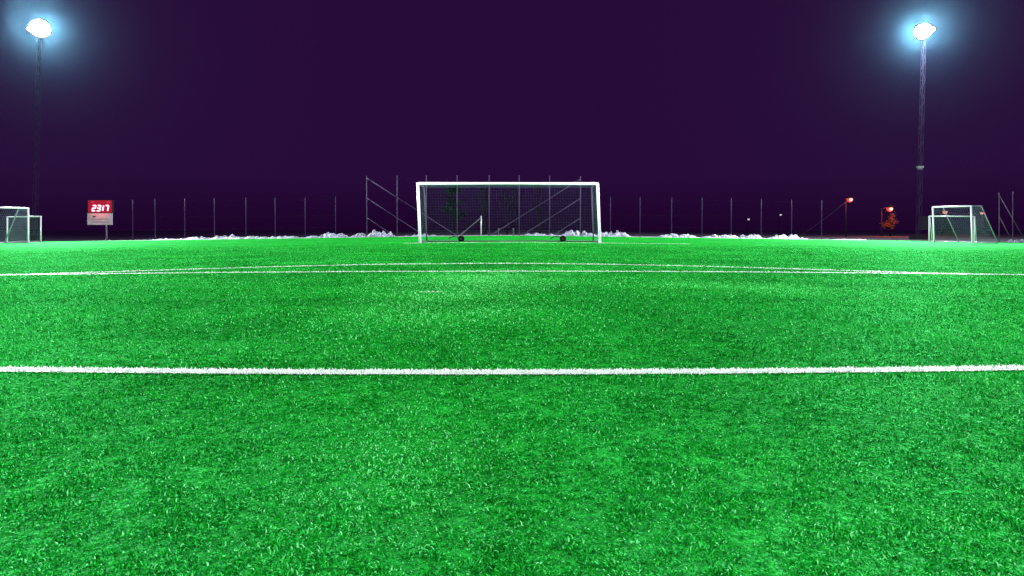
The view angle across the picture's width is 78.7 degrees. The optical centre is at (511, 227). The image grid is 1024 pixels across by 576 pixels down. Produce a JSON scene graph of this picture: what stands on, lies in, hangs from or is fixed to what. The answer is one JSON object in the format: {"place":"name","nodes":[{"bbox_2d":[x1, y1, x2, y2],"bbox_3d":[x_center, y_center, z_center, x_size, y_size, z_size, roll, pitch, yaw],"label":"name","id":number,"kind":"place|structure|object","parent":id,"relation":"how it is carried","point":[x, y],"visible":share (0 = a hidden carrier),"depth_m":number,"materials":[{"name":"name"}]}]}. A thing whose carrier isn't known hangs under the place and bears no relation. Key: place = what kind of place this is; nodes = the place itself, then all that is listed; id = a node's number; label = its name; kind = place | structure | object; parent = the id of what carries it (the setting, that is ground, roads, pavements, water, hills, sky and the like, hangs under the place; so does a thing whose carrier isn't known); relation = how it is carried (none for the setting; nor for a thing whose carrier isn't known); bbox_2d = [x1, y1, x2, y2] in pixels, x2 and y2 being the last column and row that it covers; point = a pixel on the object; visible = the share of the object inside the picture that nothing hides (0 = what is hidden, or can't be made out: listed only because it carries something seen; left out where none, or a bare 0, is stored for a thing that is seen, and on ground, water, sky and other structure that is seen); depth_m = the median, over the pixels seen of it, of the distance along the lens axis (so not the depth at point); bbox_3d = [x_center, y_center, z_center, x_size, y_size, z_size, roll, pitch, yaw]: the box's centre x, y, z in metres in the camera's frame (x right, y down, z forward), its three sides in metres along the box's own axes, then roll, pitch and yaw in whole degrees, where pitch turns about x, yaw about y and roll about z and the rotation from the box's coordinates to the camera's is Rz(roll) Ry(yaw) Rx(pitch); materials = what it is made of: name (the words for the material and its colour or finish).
{"place":"outdoors","nodes":[
{"label":"outdoors","id":0,"kind":"place"},
{"bbox_2d":[0,236,1023,575],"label":"turf","id":1,"kind":"structure","parent":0,"point":[644,540],"depth_m":1.83,"materials":[{"name":"green plant"}]},
{"bbox_2d":[0,207,28,242],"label":"training goal","id":2,"kind":"object","parent":1,"relation":"on","point":[27,211],"visible":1,"depth_m":39.72,"materials":[{"name":"white paint"}]},
{"bbox_2d":[6,216,41,242],"bbox_3d":[-33.308,0.104,42.640,3.504,1.845,0.845,0,0,9],"label":"goal","id":3,"kind":"object","parent":1,"relation":"on","point":[40,217],"visible":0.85,"depth_m":42.36,"materials":[{"name":"white paint"}]},
{"bbox_2d":[416,182,600,242],"bbox_3d":[-0.120,-0.614,26.237,7.473,2.473,2.182,0,0,0],"label":"soccer goal","id":4,"kind":"object","parent":1,"relation":"on","point":[461,238],"visible":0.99,"depth_m":25.72,"materials":[{"name":"white paint"}]},
{"bbox_2d":[0,263,1022,274],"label":"arc pitch line","id":5,"kind":"object","parent":1,"relation":"on","point":[513,263],"visible":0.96,"depth_m":9.64,"materials":[{"name":"white paint"}]},
{"bbox_2d":[0,363,1023,374],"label":"pitch line","id":6,"kind":"object","parent":1,"relation":"on","point":[535,371],"visible":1,"depth_m":2.52,"materials":[{"name":"white paint"}]},
{"bbox_2d":[2,270,1023,274],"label":"box pitch line","id":7,"kind":"object","parent":1,"relation":"on","point":[501,271],"visible":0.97,"depth_m":8.49,"materials":[{"name":"white paint"}]},
{"bbox_2d":[444,242,654,243],"bbox_3d":[1.402,0.606,25.220,11.604,0.092,0.162,0,0,0],"label":"goal line","id":8,"kind":"object","parent":1,"relation":"on","point":[552,242],"visible":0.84,"depth_m":25.21,"materials":[{"name":"white paint"}]},
{"bbox_2d":[929,216,976,241],"bbox_3d":[30.091,0.072,42.645,3.522,1.823,1.063,0,0,8],"label":"goal","id":9,"kind":"object","parent":1,"relation":"on","point":[974,228],"visible":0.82,"depth_m":42.39,"materials":[{"name":"white paint"}]},
{"bbox_2d":[932,205,997,242],"bbox_3d":[28.179,-0.216,38.894,2.447,2.318,2.473,0,0,-20],"label":"training goal","id":10,"kind":"object","parent":1,"relation":"on","point":[971,218],"visible":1,"depth_m":38.60,"materials":[{"name":"white paint"}]},
{"bbox_2d":[1008,239,1023,242],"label":"snow heap","id":11,"kind":"object","parent":1,"relation":"on","point":[1016,241],"visible":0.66,"depth_m":44.94,"materials":[{"name":"white snow"}]},
{"bbox_2d":[0,230,1023,241],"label":"ground","id":12,"kind":"structure","parent":0,"point":[50,236],"depth_m":105.55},
{"bbox_2d":[25,19,50,239],"bbox_3d":[-45.420,-9.361,59.745,1.912,21.164,1.611,0,0,0],"label":"floodlight mast","id":13,"kind":"object","parent":12,"relation":"on","point":[39,28],"visible":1,"depth_m":59.84,"materials":[{"name":"metal"}]},
{"bbox_2d":[87,200,113,240],"bbox_3d":[-32.858,-0.574,49.894,2.017,3.332,0.332,0,0,0],"label":"scoreboard","id":14,"kind":"object","parent":12,"relation":"on","point":[100,212],"visible":0.98,"depth_m":49.83,"materials":[{"name":"metal"}]},
{"bbox_2d":[178,236,210,239],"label":"snow heap","id":15,"kind":"object","parent":12,"relation":"on","point":[194,238],"visible":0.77,"depth_m":48.08,"materials":[{"name":"white snow"}]},
{"bbox_2d":[211,234,244,238],"bbox_3d":[-22.217,0.692,48.600,2.918,0.433,2.200,0,0,0],"label":"snow heap","id":16,"kind":"object","parent":12,"relation":"on","point":[232,236],"visible":0.8,"depth_m":48.05,"materials":[{"name":"white snow"}]},
{"bbox_2d":[132,197,335,239],"bbox_3d":[-22.009,-0.713,49.499,16.129,3.545,0.064,0,0,0],"label":"post fence","id":17,"kind":"object","parent":12,"relation":"on","point":[227,216],"visible":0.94,"depth_m":49.48,"materials":[{"name":"metal"}]},
{"bbox_2d":[244,236,268,238],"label":"snow heap","id":18,"kind":"object","parent":12,"relation":"on","point":[253,237],"visible":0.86,"depth_m":48.22,"materials":[{"name":"white snow"}]},
{"bbox_2d":[267,236,298,238],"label":"snow heap","id":19,"kind":"object","parent":12,"relation":"on","point":[272,237],"visible":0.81,"depth_m":48.15,"materials":[{"name":"white snow"}]},
{"bbox_2d":[305,232,347,237],"bbox_3d":[-14.315,0.561,48.600,3.270,0.488,2.200,0,0,0],"label":"snow heap","id":20,"kind":"object","parent":12,"relation":"on","point":[331,235],"visible":0.88,"depth_m":48.06,"materials":[{"name":"white snow"}]},
{"bbox_2d":[348,230,396,237],"bbox_3d":[-10.763,0.446,48.600,3.659,0.627,2.200,0,0,0],"label":"snow heap","id":21,"kind":"object","parent":12,"relation":"on","point":[374,233],"visible":0.79,"depth_m":48.22,"materials":[{"name":"white snow"}]},
{"bbox_2d":[404,234,436,236],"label":"snow heap","id":22,"kind":"object","parent":12,"relation":"on","point":[423,235],"visible":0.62,"depth_m":48.05,"materials":[{"name":"white snow"}]},
{"bbox_2d":[440,181,467,234],"bbox_3d":[-5.166,-1.845,57.072,2.503,5.058,2.424,0,0,-44],"label":"evergreen tree","id":23,"kind":"object","parent":12,"relation":"on","point":[452,189],"visible":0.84,"depth_m":56.90,"materials":[{"name":"green plant"}]},
{"bbox_2d":[460,216,481,235],"bbox_3d":[-3.168,-0.138,47.900,1.678,1.565,0.065,0,0,0],"label":"braced stub post","id":24,"kind":"object","parent":12,"relation":"on","point":[473,224],"visible":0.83,"depth_m":47.88,"materials":[{"name":"white metal"}]},
{"bbox_2d":[366,175,580,236],"bbox_3d":[-3.042,-1.693,49.536,16.996,5.007,0.147,0,0,0],"label":"ball stop fence","id":25,"kind":"object","parent":12,"relation":"on","point":[489,202],"visible":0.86,"depth_m":49.48,"materials":[{"name":"metal"}]},
{"bbox_2d":[477,181,486,234],"bbox_3d":[-2.500,-1.759,55.006,0.979,4.833,1.372,0,0,-19],"label":"bare tree","id":26,"kind":"object","parent":12,"relation":"on","point":[481,204],"visible":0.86,"depth_m":54.95,"materials":[{"name":"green plant"}]},
{"bbox_2d":[482,181,488,234],"bbox_3d":[-2.423,-1.901,58.023,1.003,5.114,1.013,0,0,-19],"label":"bare tree","id":27,"kind":"object","parent":12,"relation":"on","point":[486,209],"visible":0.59,"depth_m":57.94,"materials":[{"name":"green plant"}]},
{"bbox_2d":[500,185,513,234],"bbox_3d":[-0.440,-1.845,56.833,1.272,4.963,0.956,0,0,0],"label":"bare tree","id":28,"kind":"object","parent":12,"relation":"on","point":[507,208],"visible":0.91,"depth_m":56.91,"materials":[{"name":"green plant"}]},
{"bbox_2d":[510,181,518,233],"bbox_3d":[0.297,-1.969,61.065,1.030,5.212,0.997,0,0,0],"label":"bare tree","id":29,"kind":"object","parent":12,"relation":"on","point":[515,204],"visible":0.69,"depth_m":60.95,"materials":[{"name":"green plant"}]},
{"bbox_2d":[533,185,542,233],"bbox_3d":[2.443,-1.804,57.857,1.030,4.921,1.289,0,0,0],"label":"bare tree","id":30,"kind":"object","parent":12,"relation":"on","point":[536,208],"visible":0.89,"depth_m":57.87,"materials":[{"name":"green plant"}]},
{"bbox_2d":[523,233,560,235],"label":"snow heap","id":31,"kind":"object","parent":12,"relation":"on","point":[534,234],"visible":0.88,"depth_m":47.95,"materials":[{"name":"white snow"}]},
{"bbox_2d":[561,230,596,235],"bbox_3d":[5.104,0.406,48.600,3.034,0.550,2.200,0,0,0],"label":"snow heap","id":32,"kind":"object","parent":12,"relation":"on","point":[572,233],"visible":0.73,"depth_m":47.99,"materials":[{"name":"white snow"}]},
{"bbox_2d":[597,230,630,236],"bbox_3d":[7.844,0.446,48.600,2.775,0.540,2.190,0,0,0],"label":"snow heap","id":33,"kind":"object","parent":12,"relation":"on","point":[617,234],"visible":0.8,"depth_m":47.91,"materials":[{"name":"white snow"}]},
{"bbox_2d":[657,233,698,237],"bbox_3d":[12.943,0.589,48.600,3.272,0.396,2.200,0,0,0],"label":"snow heap","id":34,"kind":"object","parent":12,"relation":"on","point":[681,236],"visible":0.87,"depth_m":48.05,"materials":[{"name":"white snow"}]},
{"bbox_2d":[610,197,821,238],"bbox_3d":[16.162,-0.750,49.499,16.794,3.470,0.064,0,0,0],"label":"post fence","id":35,"kind":"object","parent":12,"relation":"on","point":[731,216],"visible":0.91,"depth_m":49.48,"materials":[{"name":"metal"}]},
{"bbox_2d":[700,234,738,237],"bbox_3d":[16.304,0.652,48.600,3.029,0.357,2.200,0,0,0],"label":"snow heap","id":36,"kind":"object","parent":12,"relation":"on","point":[723,236],"visible":0.79,"depth_m":48.20,"materials":[{"name":"white snow"}]},
{"bbox_2d":[739,234,767,238],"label":"snow heap","id":37,"kind":"object","parent":12,"relation":"on","point":[754,236],"visible":0.84,"depth_m":48.18,"materials":[{"name":"white snow"}]},
{"bbox_2d":[768,234,806,238],"bbox_3d":[21.184,0.693,48.600,3.087,0.407,2.200,0,0,0],"label":"snow heap","id":38,"kind":"object","parent":12,"relation":"on","point":[783,236],"visible":0.77,"depth_m":48.06,"materials":[{"name":"white snow"}]},
{"bbox_2d":[802,197,852,236],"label":"street lamp","id":39,"kind":"object","parent":12,"relation":"on","point":[849,199],"visible":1,"depth_m":77.95,"materials":[{"name":"metal"}]},
{"bbox_2d":[831,239,864,239],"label":"snow heap","id":40,"kind":"object","parent":12,"relation":"on","point":[848,239],"visible":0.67,"depth_m":48.28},
{"bbox_2d":[881,206,892,235],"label":"street lamp","id":41,"kind":"object","parent":12,"relation":"on","point":[889,208],"visible":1,"depth_m":83.82,"materials":[{"name":"metal"}]},
{"bbox_2d":[880,206,898,235],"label":"leafy tree","id":42,"kind":"object","parent":12,"relation":"on","point":[888,225],"visible":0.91,"depth_m":86.39,"materials":[{"name":"orange plant"}]},
{"bbox_2d":[909,23,934,239],"bbox_3d":[39.304,-9.185,59.770,1.654,20.730,1.560,0,0,0],"label":"floodlight mast","id":43,"kind":"object","parent":12,"relation":"on","point":[922,31],"visible":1,"depth_m":59.84,"materials":[{"name":"metal"}]},
{"bbox_2d":[941,210,947,234],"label":"street lamp","id":44,"kind":"object","parent":12,"relation":"on","point":[946,211],"visible":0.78,"depth_m":104.94,"materials":[{"name":"metal"}]},
{"bbox_2d":[998,191,1023,241],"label":"corner fence","id":45,"kind":"object","parent":12,"relation":"on","point":[1010,215],"visible":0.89,"depth_m":46.50,"materials":[{"name":"metal"}]},
{"bbox_2d":[0,0,1023,230],"label":"sky","id":46,"kind":"structure","parent":0,"point":[244,105],"materials":[{"name":"purple"}]}
]}

